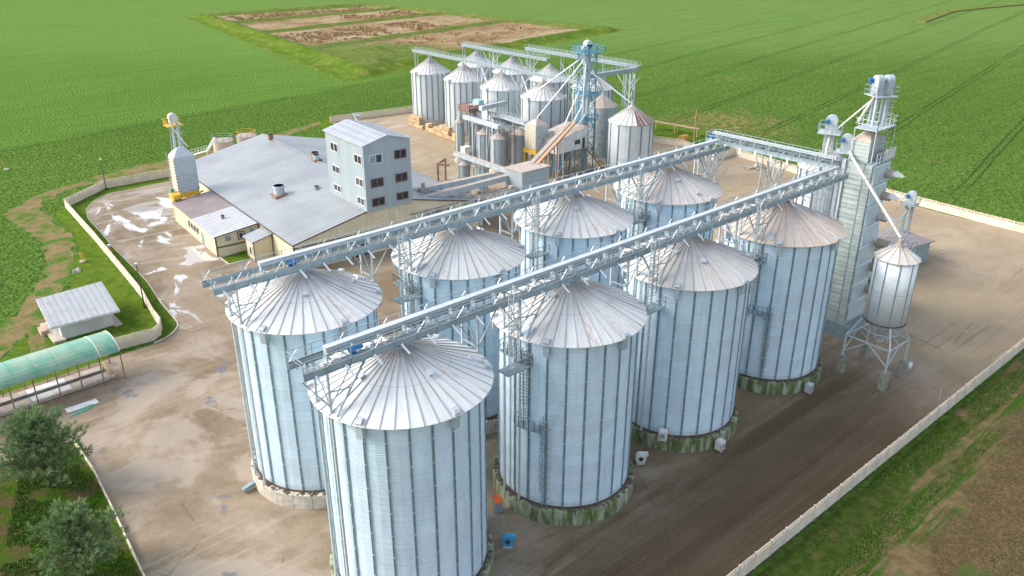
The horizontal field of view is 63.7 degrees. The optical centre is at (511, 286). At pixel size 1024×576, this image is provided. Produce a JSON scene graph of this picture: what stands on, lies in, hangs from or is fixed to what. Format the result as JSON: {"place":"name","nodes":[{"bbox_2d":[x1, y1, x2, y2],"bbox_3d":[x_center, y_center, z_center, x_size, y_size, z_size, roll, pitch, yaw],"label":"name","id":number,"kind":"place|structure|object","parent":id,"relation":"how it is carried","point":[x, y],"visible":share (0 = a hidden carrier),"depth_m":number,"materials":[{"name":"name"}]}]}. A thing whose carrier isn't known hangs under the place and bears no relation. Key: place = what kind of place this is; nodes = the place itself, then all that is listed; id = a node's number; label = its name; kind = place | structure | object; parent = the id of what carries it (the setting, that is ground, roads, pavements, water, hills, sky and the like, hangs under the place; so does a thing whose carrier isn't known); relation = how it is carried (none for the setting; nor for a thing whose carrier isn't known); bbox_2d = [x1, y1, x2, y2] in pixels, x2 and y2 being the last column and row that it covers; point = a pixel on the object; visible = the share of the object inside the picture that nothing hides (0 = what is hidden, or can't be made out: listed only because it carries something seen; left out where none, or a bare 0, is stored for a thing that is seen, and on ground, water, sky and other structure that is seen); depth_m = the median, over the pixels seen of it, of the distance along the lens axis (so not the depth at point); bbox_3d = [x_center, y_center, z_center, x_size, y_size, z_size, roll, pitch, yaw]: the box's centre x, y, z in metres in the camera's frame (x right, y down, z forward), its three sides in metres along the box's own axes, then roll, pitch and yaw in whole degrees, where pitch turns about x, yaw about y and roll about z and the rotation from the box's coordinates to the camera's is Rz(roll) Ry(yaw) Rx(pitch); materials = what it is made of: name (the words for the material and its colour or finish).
{"place":"outdoors","nodes":[
{"label":"outdoors","id":0,"kind":"place"},
{"bbox_2d":[27,311,45,352],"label":"path","id":1,"kind":"structure","parent":0,"point":[36,341],"depth_m":118.59,"materials":[{"name":"brown soil"}]},
{"bbox_2d":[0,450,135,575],"bbox_3d":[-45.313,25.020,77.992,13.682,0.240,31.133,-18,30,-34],"label":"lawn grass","id":2,"kind":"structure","parent":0,"point":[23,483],"depth_m":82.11,"materials":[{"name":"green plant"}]},
{"bbox_2d":[0,442,137,575],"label":"grass","id":3,"kind":"structure","parent":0,"point":[14,553],"depth_m":82.86,"materials":[{"name":"green plant"}]},
{"bbox_2d":[0,402,94,487],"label":"pine tree","id":4,"kind":"object","parent":3,"relation":"on","point":[32,431],"visible":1,"depth_m":83.86,"materials":[{"name":"green plant"}]},
{"bbox_2d":[24,497,129,575],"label":"pine tree","id":5,"kind":"object","parent":3,"relation":"on","point":[71,526],"visible":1,"depth_m":72.31,"materials":[{"name":"green plant"}]},
{"bbox_2d":[0,209,157,394],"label":"verge","id":6,"kind":"structure","parent":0,"point":[133,315],"depth_m":131.19,"materials":[{"name":"green plant"}]},
{"bbox_2d":[36,281,122,343],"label":"transformer hut","id":7,"kind":"object","parent":6,"relation":"on","point":[79,311],"visible":1,"depth_m":119.62,"materials":[{"name":"white paint"}]},
{"bbox_2d":[63,199,162,349],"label":"concrete fence","id":8,"kind":"object","parent":6,"relation":"on","point":[146,337],"visible":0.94,"depth_m":126.28,"materials":[{"name":"beige concrete"}]},
{"bbox_2d":[71,177,176,340],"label":"lawn","id":9,"kind":"structure","parent":0,"point":[168,322],"depth_m":145.36,"materials":[{"name":"green plant"}]},
{"bbox_2d":[0,121,319,357],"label":"dirt strip","id":10,"kind":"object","parent":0,"point":[28,215],"visible":0.71,"depth_m":153.07,"materials":[{"name":"brown soil"}]},
{"bbox_2d":[183,3,629,81],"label":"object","id":11,"kind":"object","parent":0,"point":[342,59],"visible":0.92,"depth_m":417.99,"materials":[{"name":"plant"}]},
{"bbox_2d":[227,6,537,50],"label":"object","id":12,"kind":"object","parent":11,"relation":"on","point":[324,37],"visible":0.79,"depth_m":438.21,"materials":[{"name":"brown soil"}]},
{"bbox_2d":[0,0,1023,575],"bbox_3d":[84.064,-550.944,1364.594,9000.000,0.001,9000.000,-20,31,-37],"label":"crop field","id":13,"kind":"structure","parent":0,"point":[86,86],"depth_m":297.18,"materials":[{"name":"green plant"}]},
{"bbox_2d":[0,112,1023,575],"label":"yard","id":14,"kind":"structure","parent":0,"point":[166,436],"depth_m":97.39,"materials":[{"name":"concrete"}]},
{"bbox_2d":[0,331,125,419],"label":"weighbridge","id":15,"kind":"object","parent":14,"relation":"on","point":[40,363],"depth_m":102.74,"materials":[{"name":"teal plastic"}]},
{"bbox_2d":[74,440,144,575],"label":"edging wall","id":16,"kind":"structure","parent":14,"relation":"on","point":[110,504],"depth_m":83.62,"materials":[{"name":"concrete"}]},
{"bbox_2d":[64,168,170,205],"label":"concrete fence","id":17,"kind":"object","parent":14,"relation":"on","point":[80,195],"visible":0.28,"depth_m":183.18,"materials":[{"name":"beige concrete"}]},
{"bbox_2d":[162,113,203,218],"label":"dryer","id":18,"kind":"object","parent":14,"relation":"on","point":[183,170],"visible":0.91,"depth_m":161.37,"materials":[{"name":"metal"}]},
{"bbox_2d":[171,191,258,256],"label":"hall annex","id":19,"kind":"object","parent":14,"relation":"on","point":[216,225],"visible":0.97,"depth_m":151.07,"materials":[{"name":"metal"}]},
{"bbox_2d":[212,133,233,151],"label":"round tank","id":20,"kind":"object","parent":14,"relation":"on","point":[221,143],"visible":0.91,"depth_m":191.90,"materials":[{"name":"metal"}]},
{"bbox_2d":[221,250,250,262],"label":"grass patch","id":21,"kind":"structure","parent":14,"relation":"on","point":[237,257],"depth_m":145.41,"materials":[{"name":"green plant"}]},
{"bbox_2d":[214,282,265,484],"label":"conveyor trestle","id":22,"kind":"object","parent":14,"relation":"on","point":[249,378],"visible":0.96,"depth_m":80.25,"materials":[{"name":"metal"}]},
{"bbox_2d":[200,136,728,299],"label":"conveyor bridge","id":23,"kind":"structure","parent":22,"relation":"on","point":[291,259],"depth_m":90.28,"materials":[{"name":"metal"}]},
{"bbox_2d":[705,129,842,168],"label":"conveyor bridge","id":24,"kind":"structure","parent":23,"relation":"attached to","point":[784,152],"depth_m":116.10,"materials":[{"name":"metal"}]},
{"bbox_2d":[242,227,274,261],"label":"porch","id":25,"kind":"object","parent":14,"relation":"on","point":[259,241],"visible":0.97,"depth_m":144.06,"materials":[{"name":"white paint"}]},
{"bbox_2d":[225,268,382,508],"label":"grain silo","id":26,"kind":"object","parent":14,"relation":"on","point":[296,310],"visible":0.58,"depth_m":79.88,"materials":[{"name":"metal"}]},
{"bbox_2d":[301,361,350,575],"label":"conveyor trestle","id":27,"kind":"object","parent":14,"relation":"on","point":[329,404],"visible":0.96,"depth_m":66.09,"materials":[{"name":"metal"}]},
{"bbox_2d":[286,163,849,386],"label":"conveyor bridge","id":28,"kind":"structure","parent":27,"relation":"on","point":[352,344],"depth_m":75.27,"materials":[{"name":"metal"}]},
{"bbox_2d":[193,133,483,267],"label":"processing hall","id":29,"kind":"structure","parent":14,"relation":"on","point":[278,186],"depth_m":156.68,"materials":[{"name":"metal"}]},
{"bbox_2d":[322,119,412,213],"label":"processing tower","id":30,"kind":"structure","parent":29,"relation":"on","point":[369,166],"depth_m":144.19,"materials":[{"name":"metal"}]},
{"bbox_2d":[353,245,388,322],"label":"conveyor trestle","id":31,"kind":"object","parent":14,"relation":"on","point":[372,275],"visible":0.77,"depth_m":85.58,"materials":[{"name":"metal"}]},
{"bbox_2d":[307,334,493,575],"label":"grain silo","id":32,"kind":"object","parent":14,"relation":"on","point":[410,433],"visible":0.83,"depth_m":65.97,"materials":[{"name":"metal"}]},
{"bbox_2d":[393,234,425,333],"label":"conveyor trestle","id":33,"kind":"object","parent":14,"relation":"on","point":[410,262],"visible":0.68,"depth_m":88.80,"materials":[{"name":"metal"}]},
{"bbox_2d":[392,234,422,303],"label":"access ladder","id":34,"kind":"object","parent":33,"relation":"attached to","point":[403,298],"visible":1,"depth_m":87.22,"materials":[{"name":"metal"}]},
{"bbox_2d":[410,56,450,125],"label":"storage silo","id":35,"kind":"object","parent":14,"relation":"on","point":[427,87],"visible":0.9,"depth_m":234.70,"materials":[{"name":"metal"}]},
{"bbox_2d":[414,172,496,194],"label":"enclosed conveyor","id":36,"kind":"object","parent":14,"relation":"on","point":[451,183],"visible":0.68,"depth_m":162.08,"materials":[{"name":"metal"}]},
{"bbox_2d":[391,225,525,434],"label":"grain silo","id":37,"kind":"object","parent":14,"relation":"on","point":[463,258],"visible":0.35,"depth_m":90.25,"materials":[{"name":"metal"}]},
{"bbox_2d":[454,115,464,162],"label":"process bin","id":38,"kind":"object","parent":14,"relation":"on","point":[459,133],"visible":0.85,"depth_m":199.23,"materials":[{"name":"metal"}]},
{"bbox_2d":[443,63,484,135],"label":"storage silo","id":39,"kind":"object","parent":14,"relation":"on","point":[460,84],"visible":0.77,"depth_m":223.29,"materials":[{"name":"metal"}]},
{"bbox_2d":[412,185,516,230],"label":"machinery frame","id":40,"kind":"object","parent":14,"relation":"on","point":[500,190],"visible":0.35,"depth_m":159.93,"materials":[{"name":"metal"}]},
{"bbox_2d":[458,159,470,192],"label":"process bin","id":41,"kind":"object","parent":14,"relation":"on","point":[464,168],"visible":0.66,"depth_m":178.25,"materials":[{"name":"metal"}]},
{"bbox_2d":[424,174,507,199],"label":"enclosed conveyor","id":42,"kind":"object","parent":14,"relation":"on","point":[454,191],"visible":0.49,"depth_m":159.81,"materials":[{"name":"metal"}]},
{"bbox_2d":[458,98,484,157],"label":"elevator mast","id":43,"kind":"object","parent":14,"relation":"on","point":[471,109],"visible":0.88,"depth_m":197.15,"materials":[{"name":"metal"}]},
{"bbox_2d":[457,50,494,82],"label":"storage silo","id":44,"kind":"object","parent":14,"relation":"on","point":[473,55],"visible":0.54,"depth_m":244.95,"materials":[{"name":"metal"}]},
{"bbox_2d":[459,310,495,353],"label":"conveyor trestle","id":45,"kind":"object","parent":14,"relation":"on","point":[477,343],"visible":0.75,"depth_m":71.71,"materials":[{"name":"metal"}]},
{"bbox_2d":[453,151,505,190],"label":"enclosed conveyor","id":46,"kind":"object","parent":14,"relation":"on","point":[490,165],"visible":0.79,"depth_m":173.14,"materials":[{"name":"metal"}]},
{"bbox_2d":[462,114,500,162],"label":"enclosed conveyor","id":47,"kind":"object","parent":14,"relation":"on","point":[490,125],"visible":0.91,"depth_m":189.77,"materials":[{"name":"metal"}]},
{"bbox_2d":[476,127,489,171],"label":"process bin","id":48,"kind":"object","parent":14,"relation":"on","point":[481,143],"visible":0.66,"depth_m":192.12,"materials":[{"name":"metal"}]},
{"bbox_2d":[469,116,514,164],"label":"bin catwalk","id":49,"kind":"object","parent":14,"relation":"on","point":[507,128],"visible":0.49,"depth_m":189.56,"materials":[{"name":"metal"}]},
{"bbox_2d":[479,98,507,123],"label":"enclosed conveyor","id":50,"kind":"object","parent":14,"relation":"on","point":[491,105],"visible":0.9,"depth_m":195.49,"materials":[{"name":"metal"}]},
{"bbox_2d":[412,46,582,84],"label":"enclosed conveyor","id":51,"kind":"object","parent":14,"relation":"on","point":[484,63],"visible":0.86,"depth_m":212.65,"materials":[{"name":"metal"}]},
{"bbox_2d":[489,131,505,175],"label":"process bin","id":52,"kind":"object","parent":14,"relation":"on","point":[498,146],"visible":0.77,"depth_m":187.66,"materials":[{"name":"metal"}]},
{"bbox_2d":[480,70,523,135],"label":"storage silo","id":53,"kind":"object","parent":14,"relation":"on","point":[500,86],"visible":0.6,"depth_m":212.15,"materials":[{"name":"metal"}]},
{"bbox_2d":[460,41,549,63],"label":"enclosed conveyor","id":54,"kind":"object","parent":14,"relation":"on","point":[473,46],"visible":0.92,"depth_m":234.97,"materials":[{"name":"metal"}]},
{"bbox_2d":[487,108,528,131],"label":"enclosed conveyor","id":55,"kind":"object","parent":14,"relation":"on","point":[507,117],"visible":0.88,"depth_m":192.12,"materials":[{"name":"metal"}]},
{"bbox_2d":[492,56,529,93],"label":"storage silo","id":56,"kind":"object","parent":14,"relation":"on","point":[495,71],"visible":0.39,"depth_m":233.67,"materials":[{"name":"metal"}]},
{"bbox_2d":[509,126,527,165],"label":"process bin","id":57,"kind":"object","parent":14,"relation":"on","point":[519,142],"visible":0.63,"depth_m":191.30,"materials":[{"name":"metal"}]},
{"bbox_2d":[502,293,536,499],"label":"conveyor trestle","id":58,"kind":"object","parent":14,"relation":"on","point":[504,416],"visible":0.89,"depth_m":79.08,"materials":[{"name":"metal"}]},
{"bbox_2d":[497,295,532,376],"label":"access ladder","id":59,"kind":"object","parent":58,"relation":"attached to","point":[513,368],"visible":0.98,"depth_m":73.32,"materials":[{"name":"metal"}]},
{"bbox_2d":[330,106,713,159],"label":"concrete fence","id":60,"kind":"object","parent":14,"relation":"on","point":[383,112],"visible":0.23,"depth_m":242.75,"materials":[{"name":"beige concrete"}]},
{"bbox_2d":[504,161,549,211],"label":"box hopper","id":61,"kind":"object","parent":14,"relation":"on","point":[522,174],"visible":0.4,"depth_m":164.92,"materials":[{"name":"grey metal"}]},
{"bbox_2d":[523,118,547,164],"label":"square bin","id":62,"kind":"object","parent":14,"relation":"on","point":[536,131],"visible":0.88,"depth_m":186.71,"materials":[{"name":"grey metal"}]},
{"bbox_2d":[524,201,549,274],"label":"conveyor trestle","id":63,"kind":"object","parent":14,"relation":"on","point":[525,221],"visible":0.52,"depth_m":100.78,"materials":[{"name":"metal"}]},
{"bbox_2d":[525,196,549,259],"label":"access ladder","id":64,"kind":"object","parent":63,"relation":"attached to","point":[535,254],"visible":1,"depth_m":98.38,"materials":[{"name":"metal"}]},
{"bbox_2d":[520,79,566,159],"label":"storage silo","id":65,"kind":"object","parent":14,"relation":"on","point":[535,101],"visible":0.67,"depth_m":200.84,"materials":[{"name":"metal"}]},
{"bbox_2d":[529,63,568,121],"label":"storage silo","id":66,"kind":"object","parent":14,"relation":"on","point":[556,84],"visible":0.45,"depth_m":223.45,"materials":[{"name":"metal"}]},
{"bbox_2d":[528,122,570,179],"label":"enclosed conveyor","id":67,"kind":"object","parent":14,"relation":"on","point":[542,151],"visible":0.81,"depth_m":179.52,"materials":[{"name":"beige metal"}]},
{"bbox_2d":[534,122,575,181],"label":"enclosed conveyor","id":68,"kind":"object","parent":14,"relation":"on","point":[554,144],"visible":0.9,"depth_m":178.15,"materials":[{"name":"metal"}]},
{"bbox_2d":[490,274,647,525],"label":"grain silo","id":69,"kind":"object","parent":14,"relation":"on","point":[577,378],"visible":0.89,"depth_m":78.17,"materials":[{"name":"metal"}]},
{"bbox_2d":[514,192,633,289],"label":"grain silo","id":70,"kind":"object","parent":14,"relation":"on","point":[578,221],"visible":0.3,"depth_m":101.11,"materials":[{"name":"metal"}]},
{"bbox_2d":[543,121,604,179],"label":"control house","id":71,"kind":"structure","parent":14,"relation":"on","point":[575,137],"depth_m":189.29,"materials":[{"name":"white paint"}]},
{"bbox_2d":[525,44,639,103],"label":"enclosed conveyor","id":72,"kind":"object","parent":14,"relation":"on","point":[573,55],"visible":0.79,"depth_m":217.43,"materials":[{"name":"metal"}]},
{"bbox_2d":[570,40,605,169],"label":"elevator tower","id":73,"kind":"structure","parent":14,"relation":"on","point":[586,48],"depth_m":188.67,"materials":[{"name":"metal"}]},
{"bbox_2d":[570,70,613,123],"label":"storage silo","id":74,"kind":"object","parent":14,"relation":"on","point":[608,90],"visible":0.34,"depth_m":212.66,"materials":[{"name":"metal"}]},
{"bbox_2d":[587,92,618,163],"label":"storage bin","id":75,"kind":"object","parent":14,"relation":"on","point":[605,108],"visible":0.61,"depth_m":198.14,"materials":[{"name":"metal"}]},
{"bbox_2d":[580,64,636,110],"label":"enclosed conveyor","id":76,"kind":"object","parent":14,"relation":"on","point":[626,70],"visible":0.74,"depth_m":199.90,"materials":[{"name":"metal"}]},
{"bbox_2d":[609,254,641,292],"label":"conveyor trestle","id":77,"kind":"object","parent":14,"relation":"on","point":[622,278],"visible":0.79,"depth_m":83.39,"materials":[{"name":"metal"}]},
{"bbox_2d":[606,103,654,176],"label":"storage silo","id":78,"kind":"object","parent":14,"relation":"on","point":[630,130],"visible":0.82,"depth_m":184.16,"materials":[{"name":"metal"}]},
{"bbox_2d":[627,171,652,233],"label":"conveyor trestle","id":79,"kind":"object","parent":14,"relation":"on","point":[628,191],"visible":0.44,"depth_m":111.56,"materials":[{"name":"metal"}]},
{"bbox_2d":[633,167,649,224],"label":"access ladder","id":80,"kind":"object","parent":79,"relation":"attached to","point":[637,220],"visible":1,"depth_m":109.56,"materials":[{"name":"metal"}]},
{"bbox_2d":[634,246,667,429],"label":"conveyor trestle","id":81,"kind":"object","parent":14,"relation":"on","point":[647,345],"visible":0.55,"depth_m":88.33,"materials":[{"name":"metal"}]},
{"bbox_2d":[645,243,666,315],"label":"access ladder","id":82,"kind":"object","parent":81,"relation":"attached to","point":[651,308],"visible":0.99,"depth_m":84.61,"materials":[{"name":"metal"}]},
{"bbox_2d":[613,165,722,239],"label":"grain silo","id":83,"kind":"object","parent":14,"relation":"on","point":[672,193],"visible":0.33,"depth_m":112.15,"materials":[{"name":"metal"}]},
{"bbox_2d":[620,230,758,452],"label":"grain silo","id":84,"kind":"object","parent":14,"relation":"on","point":[697,324],"visible":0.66,"depth_m":89.15,"materials":[{"name":"metal"}]},
{"bbox_2d":[694,148,727,180],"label":"support tower","id":85,"kind":"structure","parent":14,"relation":"on","point":[705,162],"depth_m":120.84,"materials":[{"name":"metal"}]},
{"bbox_2d":[737,208,768,375],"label":"conveyor trestle","id":86,"kind":"object","parent":14,"relation":"on","point":[751,223],"visible":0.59,"depth_m":98.24,"materials":[{"name":"metal"}]},
{"bbox_2d":[751,204,766,265],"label":"access ladder","id":87,"kind":"object","parent":86,"relation":"attached to","point":[758,261],"visible":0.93,"depth_m":95.29,"materials":[{"name":"metal"}]},
{"bbox_2d":[722,201,846,394],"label":"grain silo","id":88,"kind":"object","parent":14,"relation":"on","point":[789,295],"visible":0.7,"depth_m":100.12,"materials":[{"name":"metal"}]},
{"bbox_2d":[793,147,844,216],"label":"storage silo","id":89,"kind":"object","parent":14,"relation":"on","point":[808,198],"visible":0.12,"depth_m":130.26,"materials":[{"name":"metal"}]},
{"bbox_2d":[813,114,843,212],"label":"bucket elevator","id":90,"kind":"object","parent":14,"relation":"on","point":[831,122],"visible":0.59,"depth_m":112.95,"materials":[{"name":"metal"}]},
{"bbox_2d":[829,133,853,216],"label":"bucket elevator","id":91,"kind":"object","parent":14,"relation":"on","point":[845,141],"visible":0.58,"depth_m":110.49,"materials":[{"name":"metal"}]},
{"bbox_2d":[714,148,1023,232],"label":"concrete fence","id":92,"kind":"object","parent":14,"relation":"on","point":[989,220],"visible":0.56,"depth_m":168.16,"materials":[{"name":"beige concrete"}]},
{"bbox_2d":[823,94,916,343],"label":"grain dryer","id":93,"kind":"object","parent":14,"relation":"on","point":[859,215],"visible":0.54,"depth_m":111.98,"materials":[{"name":"metal"}]},
{"bbox_2d":[848,150,901,238],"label":"grain spout","id":94,"kind":"object","parent":93,"relation":"attached to","point":[879,201],"visible":1,"depth_m":104.91,"materials":[{"name":"metal"}]},
{"bbox_2d":[864,74,900,125],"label":"bucket elevator","id":95,"kind":"object","parent":93,"relation":"on","point":[882,87],"visible":0.96,"depth_m":107.07,"materials":[{"name":"metal"}]},
{"bbox_2d":[727,339,1023,575],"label":"concrete fence","id":96,"kind":"object","parent":14,"relation":"on","point":[774,544],"visible":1,"depth_m":87.81,"materials":[{"name":"grey concrete"}]},
{"bbox_2d":[835,239,921,390],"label":"hopper tank","id":97,"kind":"object","parent":14,"relation":"on","point":[891,287],"visible":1,"depth_m":102.62,"materials":[{"name":"metal"}]},
{"bbox_2d":[871,228,934,262],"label":"intake shed","id":98,"kind":"structure","parent":14,"relation":"on","point":[922,247],"depth_m":143.28,"materials":[{"name":"metal"}]},
{"bbox_2d":[900,191,921,233],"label":"bucket elevator","id":99,"kind":"object","parent":14,"relation":"on","point":[911,198],"visible":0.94,"depth_m":143.87,"materials":[{"name":"metal"}]},
{"bbox_2d":[319,105,761,156],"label":"verge","id":100,"kind":"structure","parent":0,"point":[661,130],"depth_m":231.43,"materials":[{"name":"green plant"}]},
{"bbox_2d":[753,152,791,200],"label":"support tower","id":101,"kind":"structure","parent":0,"point":[768,170],"depth_m":117.86,"materials":[{"name":"metal"}]},
{"bbox_2d":[757,353,1023,575],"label":"tilled field","id":102,"kind":"structure","parent":0,"point":[970,521],"depth_m":82.94,"materials":[{"name":"green plant"}]},
{"bbox_2d":[910,2,1023,22],"bbox_3d":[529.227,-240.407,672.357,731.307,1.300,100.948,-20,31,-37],"label":"field bank","id":103,"kind":"structure","parent":0,"point":[932,16],"depth_m":526.92,"materials":[{"name":"green plant"}]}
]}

